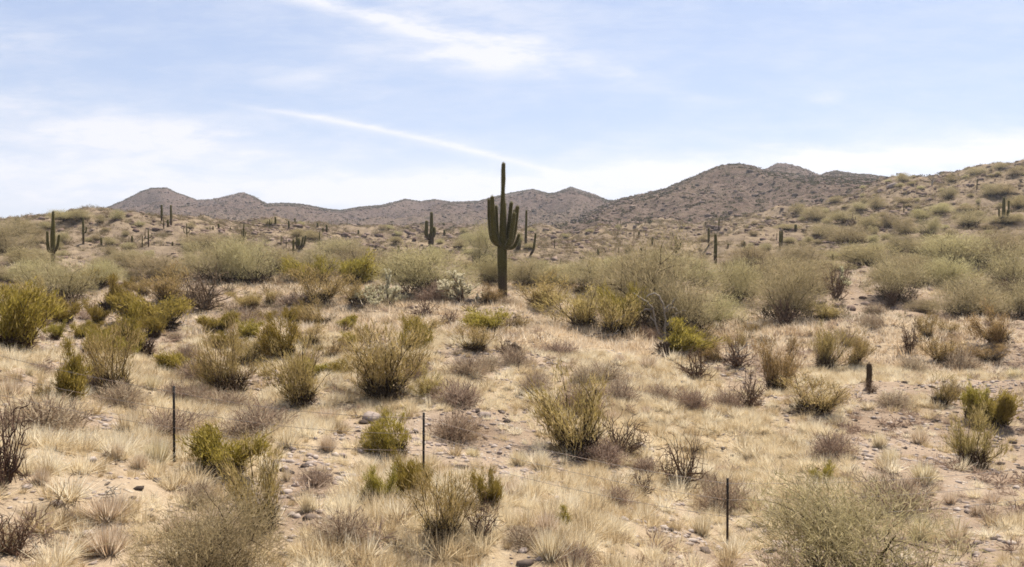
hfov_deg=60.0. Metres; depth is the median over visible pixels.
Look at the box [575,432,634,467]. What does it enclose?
dry shrub
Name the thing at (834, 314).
creosote bush
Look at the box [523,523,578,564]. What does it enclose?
grass tuft
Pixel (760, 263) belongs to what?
dead bush
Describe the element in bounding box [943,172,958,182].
palo verde tree
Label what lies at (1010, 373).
grass tuft
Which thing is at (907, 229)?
palo verde tree
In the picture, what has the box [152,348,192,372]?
desert broom bush
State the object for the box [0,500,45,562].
dead bush
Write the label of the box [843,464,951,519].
dry shrub
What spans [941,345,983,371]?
dry shrub
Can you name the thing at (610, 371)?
dry shrub
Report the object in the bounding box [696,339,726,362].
creosote bush
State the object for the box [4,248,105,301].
palo verde tree
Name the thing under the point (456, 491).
grass tuft
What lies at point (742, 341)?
creosote bush
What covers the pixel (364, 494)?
dead bush
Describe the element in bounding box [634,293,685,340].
dead branch
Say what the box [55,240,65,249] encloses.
palo verde tree
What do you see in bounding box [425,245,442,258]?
palo verde tree
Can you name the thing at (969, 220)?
palo verde tree
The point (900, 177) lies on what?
palo verde tree
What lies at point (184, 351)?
dry shrub
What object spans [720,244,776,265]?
palo verde tree
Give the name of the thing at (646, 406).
grass tuft
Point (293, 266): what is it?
desert broom bush
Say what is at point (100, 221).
palo verde tree
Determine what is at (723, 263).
palo verde tree
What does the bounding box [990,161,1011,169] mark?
palo verde tree
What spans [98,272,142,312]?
desert broom bush
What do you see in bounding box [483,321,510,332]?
creosote bush
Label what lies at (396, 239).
palo verde tree
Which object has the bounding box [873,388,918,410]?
dry shrub
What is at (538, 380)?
dry shrub
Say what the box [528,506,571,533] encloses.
grass tuft
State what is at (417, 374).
dry shrub
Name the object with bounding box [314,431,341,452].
grass tuft
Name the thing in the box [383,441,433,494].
desert broom bush
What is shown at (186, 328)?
grass tuft
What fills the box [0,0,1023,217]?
sky
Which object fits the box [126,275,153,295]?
creosote bush
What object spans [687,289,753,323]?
palo verde tree
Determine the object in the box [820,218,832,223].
palo verde tree
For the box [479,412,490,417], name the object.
boulder
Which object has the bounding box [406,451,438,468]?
grass tuft
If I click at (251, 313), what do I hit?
dry shrub
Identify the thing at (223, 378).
creosote bush
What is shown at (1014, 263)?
palo verde tree
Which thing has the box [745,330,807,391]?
creosote bush
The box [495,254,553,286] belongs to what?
palo verde tree
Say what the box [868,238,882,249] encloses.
palo verde tree
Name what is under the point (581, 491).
grass tuft
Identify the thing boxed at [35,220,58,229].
palo verde tree
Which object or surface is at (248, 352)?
creosote bush
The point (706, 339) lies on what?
creosote bush
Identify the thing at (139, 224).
palo verde tree
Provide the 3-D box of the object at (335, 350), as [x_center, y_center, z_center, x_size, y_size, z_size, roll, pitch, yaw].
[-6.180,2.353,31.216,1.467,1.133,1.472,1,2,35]
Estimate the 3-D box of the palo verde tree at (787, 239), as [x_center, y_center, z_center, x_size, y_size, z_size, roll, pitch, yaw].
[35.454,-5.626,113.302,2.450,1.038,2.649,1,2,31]
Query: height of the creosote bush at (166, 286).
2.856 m
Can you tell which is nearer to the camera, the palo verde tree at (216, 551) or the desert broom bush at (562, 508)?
the palo verde tree at (216, 551)
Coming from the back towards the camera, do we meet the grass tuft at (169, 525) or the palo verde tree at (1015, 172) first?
the palo verde tree at (1015, 172)
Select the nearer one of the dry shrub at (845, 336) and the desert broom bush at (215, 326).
the desert broom bush at (215, 326)
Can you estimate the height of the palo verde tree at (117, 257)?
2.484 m
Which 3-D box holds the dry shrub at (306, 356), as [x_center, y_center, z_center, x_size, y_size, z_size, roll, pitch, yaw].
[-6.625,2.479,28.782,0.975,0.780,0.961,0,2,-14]
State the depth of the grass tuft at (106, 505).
11.29 m
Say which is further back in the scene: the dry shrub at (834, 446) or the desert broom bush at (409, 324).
the desert broom bush at (409, 324)
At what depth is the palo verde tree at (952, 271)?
64.10 m
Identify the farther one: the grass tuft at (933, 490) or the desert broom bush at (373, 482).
the grass tuft at (933, 490)
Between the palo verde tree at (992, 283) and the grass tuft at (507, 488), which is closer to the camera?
the grass tuft at (507, 488)
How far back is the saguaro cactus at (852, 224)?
129.90 m
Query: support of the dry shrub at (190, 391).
on the ground at (498, 555)
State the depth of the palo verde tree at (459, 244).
124.97 m
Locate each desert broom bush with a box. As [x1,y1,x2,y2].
[0,276,73,351]
[0,281,46,311]
[39,294,90,323]
[41,318,67,339]
[45,267,107,287]
[50,336,95,401]
[68,318,96,337]
[80,325,127,353]
[83,302,112,323]
[93,321,119,335]
[95,299,156,359]
[97,288,195,329]
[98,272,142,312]
[117,337,141,353]
[122,278,133,289]
[136,308,169,337]
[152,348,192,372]
[175,418,283,478]
[193,309,243,332]
[205,330,249,346]
[235,316,264,337]
[254,305,302,357]
[254,309,278,318]
[277,253,342,283]
[281,299,304,322]
[299,357,330,377]
[323,355,354,373]
[332,247,385,285]
[334,313,357,330]
[337,330,361,343]
[354,405,412,455]
[358,461,399,499]
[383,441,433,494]
[397,309,435,350]
[457,304,514,328]
[467,463,504,507]
[550,505,573,525]
[595,275,652,331]
[653,316,726,353]
[807,458,837,483]
[959,372,990,418]
[961,383,1023,426]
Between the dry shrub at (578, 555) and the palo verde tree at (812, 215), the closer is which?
the dry shrub at (578, 555)
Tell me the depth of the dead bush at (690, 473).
18.44 m
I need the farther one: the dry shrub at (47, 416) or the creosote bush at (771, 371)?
the creosote bush at (771, 371)
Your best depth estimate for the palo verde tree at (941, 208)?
125.97 m
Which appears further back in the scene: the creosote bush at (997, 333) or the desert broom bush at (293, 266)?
the desert broom bush at (293, 266)
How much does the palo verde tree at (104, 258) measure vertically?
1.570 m
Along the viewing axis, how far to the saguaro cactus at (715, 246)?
95.27 m
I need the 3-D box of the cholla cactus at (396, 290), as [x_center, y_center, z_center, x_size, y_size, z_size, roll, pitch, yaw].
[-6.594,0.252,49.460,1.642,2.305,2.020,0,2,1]
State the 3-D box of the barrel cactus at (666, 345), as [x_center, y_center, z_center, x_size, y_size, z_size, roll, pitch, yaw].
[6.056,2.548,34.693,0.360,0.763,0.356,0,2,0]
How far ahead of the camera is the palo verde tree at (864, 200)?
179.79 m
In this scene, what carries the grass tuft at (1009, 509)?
on the ground at (498, 555)
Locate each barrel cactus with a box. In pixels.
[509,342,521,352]
[663,340,670,354]
[865,362,872,387]
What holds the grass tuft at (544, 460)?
on the ground at (498, 555)
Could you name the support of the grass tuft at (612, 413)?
on the ground at (498, 555)
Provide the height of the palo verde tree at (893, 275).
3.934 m
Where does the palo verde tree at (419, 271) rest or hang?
on the ground at (498, 555)
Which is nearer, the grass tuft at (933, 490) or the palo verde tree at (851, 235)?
the grass tuft at (933, 490)
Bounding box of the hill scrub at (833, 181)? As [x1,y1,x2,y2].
[108,162,959,232]
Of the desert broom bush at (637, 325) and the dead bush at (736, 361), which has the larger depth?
the desert broom bush at (637, 325)
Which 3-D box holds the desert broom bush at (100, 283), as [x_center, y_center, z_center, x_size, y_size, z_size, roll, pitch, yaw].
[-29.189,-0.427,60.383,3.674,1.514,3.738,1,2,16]
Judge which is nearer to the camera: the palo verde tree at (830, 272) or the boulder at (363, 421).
the boulder at (363, 421)
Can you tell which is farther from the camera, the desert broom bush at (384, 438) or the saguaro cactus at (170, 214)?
the saguaro cactus at (170, 214)
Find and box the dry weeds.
[0,295,1023,566]
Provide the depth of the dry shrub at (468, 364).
25.26 m
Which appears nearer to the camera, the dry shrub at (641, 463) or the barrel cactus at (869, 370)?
the dry shrub at (641, 463)
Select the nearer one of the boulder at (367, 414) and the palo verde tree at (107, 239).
the boulder at (367, 414)
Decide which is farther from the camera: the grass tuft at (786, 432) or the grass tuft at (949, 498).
the grass tuft at (786, 432)
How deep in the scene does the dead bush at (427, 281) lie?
51.46 m
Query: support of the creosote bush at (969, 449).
on the ground at (498, 555)
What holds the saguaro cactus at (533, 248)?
on the ground at (498, 555)
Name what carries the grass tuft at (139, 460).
on the ground at (498, 555)
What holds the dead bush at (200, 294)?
on the ground at (498, 555)
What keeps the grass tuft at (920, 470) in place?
on the ground at (498, 555)
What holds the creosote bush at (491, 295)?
on the ground at (498, 555)
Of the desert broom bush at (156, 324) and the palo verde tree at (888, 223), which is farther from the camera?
the palo verde tree at (888, 223)
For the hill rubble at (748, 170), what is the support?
on the hills at (740, 175)
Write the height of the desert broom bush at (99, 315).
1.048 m
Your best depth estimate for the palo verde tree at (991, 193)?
163.58 m
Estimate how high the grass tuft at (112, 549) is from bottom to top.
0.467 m
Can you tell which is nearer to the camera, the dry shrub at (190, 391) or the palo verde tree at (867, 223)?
the dry shrub at (190, 391)
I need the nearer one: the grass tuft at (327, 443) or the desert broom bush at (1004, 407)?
the grass tuft at (327, 443)
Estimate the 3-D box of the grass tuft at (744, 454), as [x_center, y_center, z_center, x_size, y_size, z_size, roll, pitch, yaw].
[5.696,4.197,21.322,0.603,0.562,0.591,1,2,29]
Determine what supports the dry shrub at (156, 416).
on the ground at (498, 555)
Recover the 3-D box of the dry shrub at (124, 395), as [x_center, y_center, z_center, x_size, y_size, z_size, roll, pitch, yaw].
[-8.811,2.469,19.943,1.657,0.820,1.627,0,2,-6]
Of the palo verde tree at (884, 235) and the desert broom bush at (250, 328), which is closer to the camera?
the desert broom bush at (250, 328)
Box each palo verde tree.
[0,215,40,234]
[0,220,41,253]
[0,245,63,264]
[0,255,68,282]
[0,266,18,280]
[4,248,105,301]
[21,233,49,244]
[27,227,46,234]
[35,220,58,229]
[45,209,79,220]
[48,249,68,255]
[55,231,72,242]
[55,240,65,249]
[67,208,95,219]
[78,256,131,285]
[84,237,94,241]
[86,255,112,268]
[89,233,101,239]
[94,214,106,223]
[100,245,116,253]
[100,247,159,269]
[101,235,118,244]
[104,476,300,566]
[108,208,125,220]
[119,241,135,248]
[121,229,129,235]
[122,253,208,278]
[122,267,147,281]
[134,220,144,226]
[144,250,154,258]
[171,233,265,280]
[175,232,242,245]
[179,241,200,252]
[180,249,209,266]
[185,222,195,228]
[207,231,288,284]
[252,244,307,271]
[260,218,279,224]
[277,245,343,272]
[286,228,305,236]
[300,230,322,239]
[305,236,364,254]
[327,241,392,266]
[368,238,484,292]
[373,249,424,275]
[379,224,386,230]
[387,235,401,242]
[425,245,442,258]
[434,238,445,243]
[452,238,471,247]
[457,232,477,242]
[459,227,469,232]
[460,218,497,264]
[464,251,517,284]
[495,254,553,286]
[522,242,536,248]
[530,259,550,268]
[531,261,582,285]
[549,260,600,270]
[553,249,633,292]
[578,253,672,299]
[582,221,735,333]
[624,244,634,251]
[635,246,708,277]
[642,269,731,339]
[672,256,723,286]
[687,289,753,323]
[690,257,712,267]
[698,234,711,240]
[708,253,766,302]
[715,260,733,267]
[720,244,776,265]
[733,452,1004,566]
[734,253,810,285]
[739,252,835,320]
[748,229,759,235]
[757,242,773,250]
[763,241,837,264]
[765,256,843,290]
[771,224,801,229]
[783,236,797,242]
[787,201,806,214]
[796,205,835,221]
[802,235,813,242]
[803,220,842,237]
[808,259,857,270]
[811,239,823,243]
[819,224,874,243]
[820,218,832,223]
[821,267,837,279]
[822,251,838,257]
[825,195,843,203]
[825,209,862,222]
[826,239,912,265]
[848,200,868,210]
[854,214,885,228]
[855,251,937,302]
[861,196,868,202]
[865,233,880,242]
[866,195,888,209]
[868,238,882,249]
[876,211,887,216]
[878,228,910,253]
[879,212,896,226]
[880,232,893,238]
[886,252,947,286]
[890,215,915,237]
[893,182,904,187]
[894,172,911,182]
[895,197,915,203]
[901,234,942,254]
[901,298,942,312]
[903,202,914,206]
[906,207,934,219]
[908,251,986,289]
[909,230,1009,267]
[913,212,943,237]
[921,202,956,213]
[921,272,1021,319]
[927,257,948,271]
[937,185,959,199]
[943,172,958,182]
[945,227,958,234]
[947,205,992,227]
[949,203,991,210]
[950,223,1023,265]
[962,165,993,174]
[972,279,1009,291]
[973,236,1023,290]
[978,182,1001,196]
[979,299,1008,313]
[980,212,1023,224]
[980,224,994,229]
[984,278,1023,317]
[985,182,1022,195]
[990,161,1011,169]
[1002,194,1023,208]
[1005,165,1023,175]
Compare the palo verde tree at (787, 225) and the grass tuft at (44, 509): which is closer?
the grass tuft at (44, 509)
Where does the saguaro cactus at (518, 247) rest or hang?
on the ground at (498, 555)
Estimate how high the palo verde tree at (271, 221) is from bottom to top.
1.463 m
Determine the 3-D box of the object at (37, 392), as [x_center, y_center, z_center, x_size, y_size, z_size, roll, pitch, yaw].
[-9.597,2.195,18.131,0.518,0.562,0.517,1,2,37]
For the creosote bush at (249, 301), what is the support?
on the ground at (498, 555)
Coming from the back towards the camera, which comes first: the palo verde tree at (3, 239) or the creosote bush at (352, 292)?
the palo verde tree at (3, 239)
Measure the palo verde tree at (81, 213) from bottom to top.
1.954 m
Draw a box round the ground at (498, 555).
[0,159,1023,566]
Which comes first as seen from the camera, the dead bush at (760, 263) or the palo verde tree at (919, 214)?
the dead bush at (760, 263)
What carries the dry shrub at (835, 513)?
on the ground at (498, 555)
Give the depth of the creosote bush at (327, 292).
49.05 m
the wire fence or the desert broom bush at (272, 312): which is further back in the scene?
the desert broom bush at (272, 312)
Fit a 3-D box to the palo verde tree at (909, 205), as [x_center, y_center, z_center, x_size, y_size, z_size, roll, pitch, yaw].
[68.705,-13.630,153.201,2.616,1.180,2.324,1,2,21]
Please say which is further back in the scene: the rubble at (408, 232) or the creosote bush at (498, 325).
the rubble at (408, 232)
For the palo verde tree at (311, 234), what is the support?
on the ground at (498, 555)
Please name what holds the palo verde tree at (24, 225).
on the ground at (498, 555)
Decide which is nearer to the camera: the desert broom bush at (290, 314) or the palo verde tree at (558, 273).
the desert broom bush at (290, 314)
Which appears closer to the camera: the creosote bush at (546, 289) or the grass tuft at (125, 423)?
the grass tuft at (125, 423)
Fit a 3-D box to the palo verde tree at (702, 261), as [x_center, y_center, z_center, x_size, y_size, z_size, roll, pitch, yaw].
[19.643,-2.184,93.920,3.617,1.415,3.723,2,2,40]
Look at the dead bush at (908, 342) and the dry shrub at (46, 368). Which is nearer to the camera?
the dry shrub at (46, 368)
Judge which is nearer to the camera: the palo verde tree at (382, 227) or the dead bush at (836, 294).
the dead bush at (836, 294)
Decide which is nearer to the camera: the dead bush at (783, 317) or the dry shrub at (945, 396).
the dry shrub at (945, 396)
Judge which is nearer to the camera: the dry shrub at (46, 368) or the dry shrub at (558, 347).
the dry shrub at (46, 368)
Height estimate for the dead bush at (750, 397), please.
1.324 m
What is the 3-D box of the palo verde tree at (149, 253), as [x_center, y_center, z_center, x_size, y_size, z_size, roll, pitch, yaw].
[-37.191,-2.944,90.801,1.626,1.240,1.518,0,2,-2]
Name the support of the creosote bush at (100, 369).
on the ground at (498, 555)
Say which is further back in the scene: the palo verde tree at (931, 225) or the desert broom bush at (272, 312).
the palo verde tree at (931, 225)
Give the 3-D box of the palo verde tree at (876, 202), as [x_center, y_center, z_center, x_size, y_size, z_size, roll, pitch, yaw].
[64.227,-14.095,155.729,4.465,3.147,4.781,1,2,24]
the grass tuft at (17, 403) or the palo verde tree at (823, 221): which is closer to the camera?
the grass tuft at (17, 403)
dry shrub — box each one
[0,390,99,433]
[0,411,23,427]
[27,360,56,373]
[85,367,99,391]
[89,380,154,406]
[135,405,213,437]
[154,378,187,398]
[164,331,182,338]
[169,340,201,357]
[169,379,213,400]
[171,354,218,381]
[173,476,222,507]
[194,385,257,409]
[210,394,304,439]
[217,304,269,323]
[262,304,294,319]
[272,291,315,305]
[288,464,336,487]
[295,351,320,362]
[300,503,383,549]
[364,303,386,309]
[404,358,435,380]
[412,276,460,302]
[425,374,491,409]
[425,404,492,443]
[438,352,492,377]
[474,352,505,369]
[496,344,536,367]
[497,296,528,304]
[499,522,555,553]
[518,366,557,395]
[537,337,582,355]
[551,539,601,566]
[552,381,608,412]
[567,363,602,384]
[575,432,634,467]
[576,359,631,384]
[599,373,642,402]
[601,480,638,506]
[630,452,664,474]
[635,321,666,339]
[639,315,668,329]
[641,380,679,400]
[666,383,718,411]
[683,470,762,515]
[692,466,723,489]
[709,385,745,408]
[789,499,870,539]
[808,426,866,460]
[836,327,859,345]
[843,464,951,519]
[853,312,886,327]
[857,301,885,313]
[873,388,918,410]
[895,352,934,372]
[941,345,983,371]
[945,381,966,394]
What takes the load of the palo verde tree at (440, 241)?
on the ground at (498, 555)
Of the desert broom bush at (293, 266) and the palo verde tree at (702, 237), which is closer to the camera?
the desert broom bush at (293, 266)
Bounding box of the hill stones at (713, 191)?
[116,163,960,226]
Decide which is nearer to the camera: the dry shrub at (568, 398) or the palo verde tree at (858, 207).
the dry shrub at (568, 398)
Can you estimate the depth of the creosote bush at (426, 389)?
22.85 m
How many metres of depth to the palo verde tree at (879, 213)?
147.17 m
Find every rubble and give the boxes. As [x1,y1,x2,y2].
[1,160,1023,330]
[107,163,963,228]
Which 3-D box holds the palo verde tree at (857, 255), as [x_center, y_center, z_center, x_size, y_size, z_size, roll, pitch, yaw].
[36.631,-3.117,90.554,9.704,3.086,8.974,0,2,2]
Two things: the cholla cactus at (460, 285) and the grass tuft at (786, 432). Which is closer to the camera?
the grass tuft at (786, 432)
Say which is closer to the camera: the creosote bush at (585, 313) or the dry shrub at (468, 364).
the dry shrub at (468, 364)
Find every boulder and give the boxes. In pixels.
[359,419,369,423]
[362,411,384,422]
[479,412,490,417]
[518,547,528,553]
[845,305,855,310]
[886,182,897,187]
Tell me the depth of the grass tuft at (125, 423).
17.02 m
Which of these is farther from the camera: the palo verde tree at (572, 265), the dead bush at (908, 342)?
the palo verde tree at (572, 265)
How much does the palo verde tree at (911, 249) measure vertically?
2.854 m
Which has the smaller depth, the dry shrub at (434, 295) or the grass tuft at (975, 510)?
the grass tuft at (975, 510)
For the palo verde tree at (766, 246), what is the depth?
110.35 m
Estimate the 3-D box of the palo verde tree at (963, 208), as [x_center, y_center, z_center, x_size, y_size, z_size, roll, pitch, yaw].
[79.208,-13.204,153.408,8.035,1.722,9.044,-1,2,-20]
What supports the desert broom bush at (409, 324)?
on the ground at (498, 555)
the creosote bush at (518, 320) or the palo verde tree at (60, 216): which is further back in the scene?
the palo verde tree at (60, 216)
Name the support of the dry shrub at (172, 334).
on the ground at (498, 555)
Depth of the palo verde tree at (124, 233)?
116.48 m
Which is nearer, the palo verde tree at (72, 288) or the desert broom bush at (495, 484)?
the desert broom bush at (495, 484)
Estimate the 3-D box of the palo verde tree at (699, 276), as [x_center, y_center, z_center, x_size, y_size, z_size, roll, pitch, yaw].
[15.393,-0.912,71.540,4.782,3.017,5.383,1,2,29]
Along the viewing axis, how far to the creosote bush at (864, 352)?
33.94 m
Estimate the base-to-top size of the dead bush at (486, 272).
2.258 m
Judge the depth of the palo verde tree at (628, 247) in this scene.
114.10 m
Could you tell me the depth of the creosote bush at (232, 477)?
11.70 m
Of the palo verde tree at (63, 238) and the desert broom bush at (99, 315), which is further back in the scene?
the palo verde tree at (63, 238)
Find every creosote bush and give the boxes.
[8,273,56,304]
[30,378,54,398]
[79,313,148,393]
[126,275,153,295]
[135,260,192,300]
[179,309,259,396]
[211,423,287,537]
[223,289,278,308]
[223,337,273,365]
[254,328,347,407]
[259,288,282,303]
[284,259,354,304]
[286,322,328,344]
[290,294,333,325]
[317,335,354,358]
[336,317,437,402]
[337,273,378,307]
[394,461,493,543]
[396,314,447,332]
[406,360,446,396]
[447,323,504,353]
[463,492,475,509]
[479,281,507,304]
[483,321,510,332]
[501,311,532,327]
[512,267,571,307]
[516,358,612,462]
[525,280,605,327]
[570,283,585,291]
[596,291,644,334]
[690,323,719,355]
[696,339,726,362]
[719,327,750,349]
[741,321,766,332]
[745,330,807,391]
[771,371,859,414]
[791,301,847,319]
[805,316,869,369]
[822,307,841,318]
[847,329,880,365]
[913,310,940,339]
[915,332,968,363]
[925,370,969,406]
[934,319,962,332]
[939,394,1013,471]
[958,342,1019,361]
[961,298,1018,343]
[966,404,991,429]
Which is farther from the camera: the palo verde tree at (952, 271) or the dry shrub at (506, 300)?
the palo verde tree at (952, 271)
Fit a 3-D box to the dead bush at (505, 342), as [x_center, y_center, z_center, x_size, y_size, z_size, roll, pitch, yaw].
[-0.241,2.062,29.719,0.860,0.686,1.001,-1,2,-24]
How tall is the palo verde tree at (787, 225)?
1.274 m
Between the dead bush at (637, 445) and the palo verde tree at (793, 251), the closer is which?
the dead bush at (637, 445)
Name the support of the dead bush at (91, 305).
on the ground at (498, 555)
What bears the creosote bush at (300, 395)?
on the ground at (498, 555)
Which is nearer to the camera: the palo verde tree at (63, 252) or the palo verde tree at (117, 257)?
the palo verde tree at (117, 257)
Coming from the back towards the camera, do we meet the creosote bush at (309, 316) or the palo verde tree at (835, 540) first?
the creosote bush at (309, 316)
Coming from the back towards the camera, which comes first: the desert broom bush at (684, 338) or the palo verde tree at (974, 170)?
the palo verde tree at (974, 170)
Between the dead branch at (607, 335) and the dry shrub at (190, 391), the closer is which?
the dry shrub at (190, 391)
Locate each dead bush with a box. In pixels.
[0,377,38,487]
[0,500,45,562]
[60,292,80,307]
[80,298,104,310]
[172,263,248,310]
[177,279,220,304]
[354,485,375,503]
[402,295,440,317]
[416,270,445,290]
[435,308,468,325]
[461,493,506,539]
[481,254,497,281]
[494,339,513,353]
[597,411,652,455]
[627,465,657,498]
[654,427,713,490]
[675,344,717,380]
[718,333,762,368]
[719,245,772,295]
[725,367,769,407]
[769,287,799,327]
[819,256,850,299]
[860,379,881,392]
[881,281,905,306]
[896,320,922,353]
[999,270,1022,297]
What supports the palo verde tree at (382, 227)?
on the ground at (498, 555)
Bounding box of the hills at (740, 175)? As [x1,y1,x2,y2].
[111,163,954,231]
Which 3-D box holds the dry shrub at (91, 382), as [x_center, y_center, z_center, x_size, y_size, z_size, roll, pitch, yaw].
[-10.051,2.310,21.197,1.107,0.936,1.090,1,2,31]
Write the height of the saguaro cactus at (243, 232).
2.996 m
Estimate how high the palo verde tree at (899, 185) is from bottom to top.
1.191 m
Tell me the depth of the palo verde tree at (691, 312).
43.27 m
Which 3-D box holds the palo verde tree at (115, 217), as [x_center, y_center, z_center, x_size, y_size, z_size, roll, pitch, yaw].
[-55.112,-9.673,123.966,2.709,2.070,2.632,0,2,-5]
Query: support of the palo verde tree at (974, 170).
on the ground at (498, 555)
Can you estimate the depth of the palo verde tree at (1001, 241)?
85.28 m
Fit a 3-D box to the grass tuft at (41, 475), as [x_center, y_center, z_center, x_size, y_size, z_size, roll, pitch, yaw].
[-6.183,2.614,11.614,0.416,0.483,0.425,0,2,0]
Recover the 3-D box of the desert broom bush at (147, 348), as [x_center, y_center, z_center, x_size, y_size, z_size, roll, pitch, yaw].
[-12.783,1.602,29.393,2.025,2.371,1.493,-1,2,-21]
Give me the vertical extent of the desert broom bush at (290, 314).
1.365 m
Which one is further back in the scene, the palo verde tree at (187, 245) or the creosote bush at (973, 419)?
the palo verde tree at (187, 245)
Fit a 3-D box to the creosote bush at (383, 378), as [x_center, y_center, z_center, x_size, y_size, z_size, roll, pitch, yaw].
[-3.237,1.961,23.334,3.106,2.417,2.907,1,2,20]
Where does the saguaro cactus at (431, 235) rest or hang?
on the ground at (498, 555)
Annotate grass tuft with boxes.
[0,376,30,396]
[1,396,30,414]
[20,364,36,375]
[20,499,56,522]
[22,466,53,486]
[71,492,144,525]
[75,518,147,561]
[103,410,149,432]
[103,441,126,460]
[128,453,153,469]
[140,436,179,464]
[141,372,163,389]
[158,508,196,535]
[177,324,193,332]
[189,506,227,525]
[272,428,303,447]
[280,467,294,481]
[297,494,316,513]
[310,406,344,419]
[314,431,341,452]
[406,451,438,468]
[438,479,471,505]
[463,444,486,456]
[501,447,529,465]
[501,478,521,493]
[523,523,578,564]
[525,452,559,470]
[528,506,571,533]
[566,485,593,498]
[601,409,620,417]
[610,353,627,360]
[633,354,664,367]
[640,405,653,413]
[686,510,717,536]
[711,462,730,469]
[741,448,755,459]
[768,426,803,439]
[855,399,879,410]
[865,429,890,448]
[871,445,902,466]
[904,511,938,539]
[905,428,932,444]
[905,457,951,485]
[928,486,938,495]
[933,517,980,545]
[939,491,958,504]
[963,499,988,516]
[978,491,1007,504]
[999,366,1023,379]
[1003,507,1015,519]
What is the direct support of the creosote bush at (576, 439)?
on the ground at (498, 555)
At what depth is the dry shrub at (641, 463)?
19.19 m
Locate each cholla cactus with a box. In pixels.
[352,284,385,305]
[378,269,406,302]
[435,269,486,301]
[832,266,851,285]
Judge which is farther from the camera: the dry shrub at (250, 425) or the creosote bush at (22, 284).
the creosote bush at (22, 284)
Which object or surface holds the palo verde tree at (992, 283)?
on the ground at (498, 555)
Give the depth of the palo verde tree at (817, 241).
109.21 m
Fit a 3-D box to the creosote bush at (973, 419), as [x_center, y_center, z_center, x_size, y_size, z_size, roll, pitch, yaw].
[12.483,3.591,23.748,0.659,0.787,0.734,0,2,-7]
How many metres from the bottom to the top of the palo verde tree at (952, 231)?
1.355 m
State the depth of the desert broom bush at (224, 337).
33.33 m
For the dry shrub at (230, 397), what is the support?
on the ground at (498, 555)
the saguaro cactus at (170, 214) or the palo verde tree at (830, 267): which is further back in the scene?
the saguaro cactus at (170, 214)
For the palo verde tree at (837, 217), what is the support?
on the ground at (498, 555)
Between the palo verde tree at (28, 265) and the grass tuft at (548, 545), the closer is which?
the grass tuft at (548, 545)
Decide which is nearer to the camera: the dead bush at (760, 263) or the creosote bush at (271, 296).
the creosote bush at (271, 296)
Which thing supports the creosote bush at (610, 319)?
on the ground at (498, 555)
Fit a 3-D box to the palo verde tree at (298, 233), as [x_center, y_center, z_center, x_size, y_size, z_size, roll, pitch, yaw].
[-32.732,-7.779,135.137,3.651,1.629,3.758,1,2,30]
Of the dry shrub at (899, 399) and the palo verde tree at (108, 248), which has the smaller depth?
the dry shrub at (899, 399)
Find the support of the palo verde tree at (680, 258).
on the ground at (498, 555)
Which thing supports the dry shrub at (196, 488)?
on the ground at (498, 555)
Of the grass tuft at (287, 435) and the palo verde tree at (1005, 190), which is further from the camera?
the palo verde tree at (1005, 190)
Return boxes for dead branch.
[31,474,72,530]
[99,483,121,500]
[584,314,624,337]
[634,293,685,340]
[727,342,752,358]
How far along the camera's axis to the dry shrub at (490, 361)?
26.73 m
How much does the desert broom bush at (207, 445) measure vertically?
1.007 m
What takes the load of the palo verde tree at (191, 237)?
on the ground at (498, 555)
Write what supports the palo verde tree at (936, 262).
on the ground at (498, 555)
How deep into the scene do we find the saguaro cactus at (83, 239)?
108.26 m
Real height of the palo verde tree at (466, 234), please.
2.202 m
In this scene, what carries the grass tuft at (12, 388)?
on the ground at (498, 555)
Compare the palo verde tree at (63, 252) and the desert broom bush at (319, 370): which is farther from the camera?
the palo verde tree at (63, 252)
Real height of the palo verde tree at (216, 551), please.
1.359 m
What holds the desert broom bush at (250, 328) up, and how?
on the ground at (498, 555)
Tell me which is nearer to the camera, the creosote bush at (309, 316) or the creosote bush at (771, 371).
the creosote bush at (771, 371)
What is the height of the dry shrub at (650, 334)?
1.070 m
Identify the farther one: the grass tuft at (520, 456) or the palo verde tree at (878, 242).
the palo verde tree at (878, 242)
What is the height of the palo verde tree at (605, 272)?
4.072 m
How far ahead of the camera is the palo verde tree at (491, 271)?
66.08 m
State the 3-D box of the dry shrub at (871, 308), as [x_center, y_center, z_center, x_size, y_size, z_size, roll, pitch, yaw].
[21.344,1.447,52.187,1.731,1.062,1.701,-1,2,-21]
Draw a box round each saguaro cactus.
[46,210,59,265]
[82,217,86,243]
[161,205,162,220]
[170,205,171,224]
[241,223,245,240]
[292,239,294,254]
[424,212,435,245]
[487,162,520,298]
[515,240,520,249]
[525,209,527,248]
[529,233,535,255]
[671,237,680,252]
[708,228,709,245]
[714,234,717,262]
[779,231,780,248]
[848,214,855,227]
[998,197,1009,224]
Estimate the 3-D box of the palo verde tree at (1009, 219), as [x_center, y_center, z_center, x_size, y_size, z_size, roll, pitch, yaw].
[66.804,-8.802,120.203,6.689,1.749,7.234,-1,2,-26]
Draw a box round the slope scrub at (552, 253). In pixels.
[0,158,1023,345]
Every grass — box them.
[0,249,1023,374]
[0,316,1023,566]
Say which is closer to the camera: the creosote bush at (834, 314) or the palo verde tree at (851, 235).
the creosote bush at (834, 314)
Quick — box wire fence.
[1,356,1020,542]

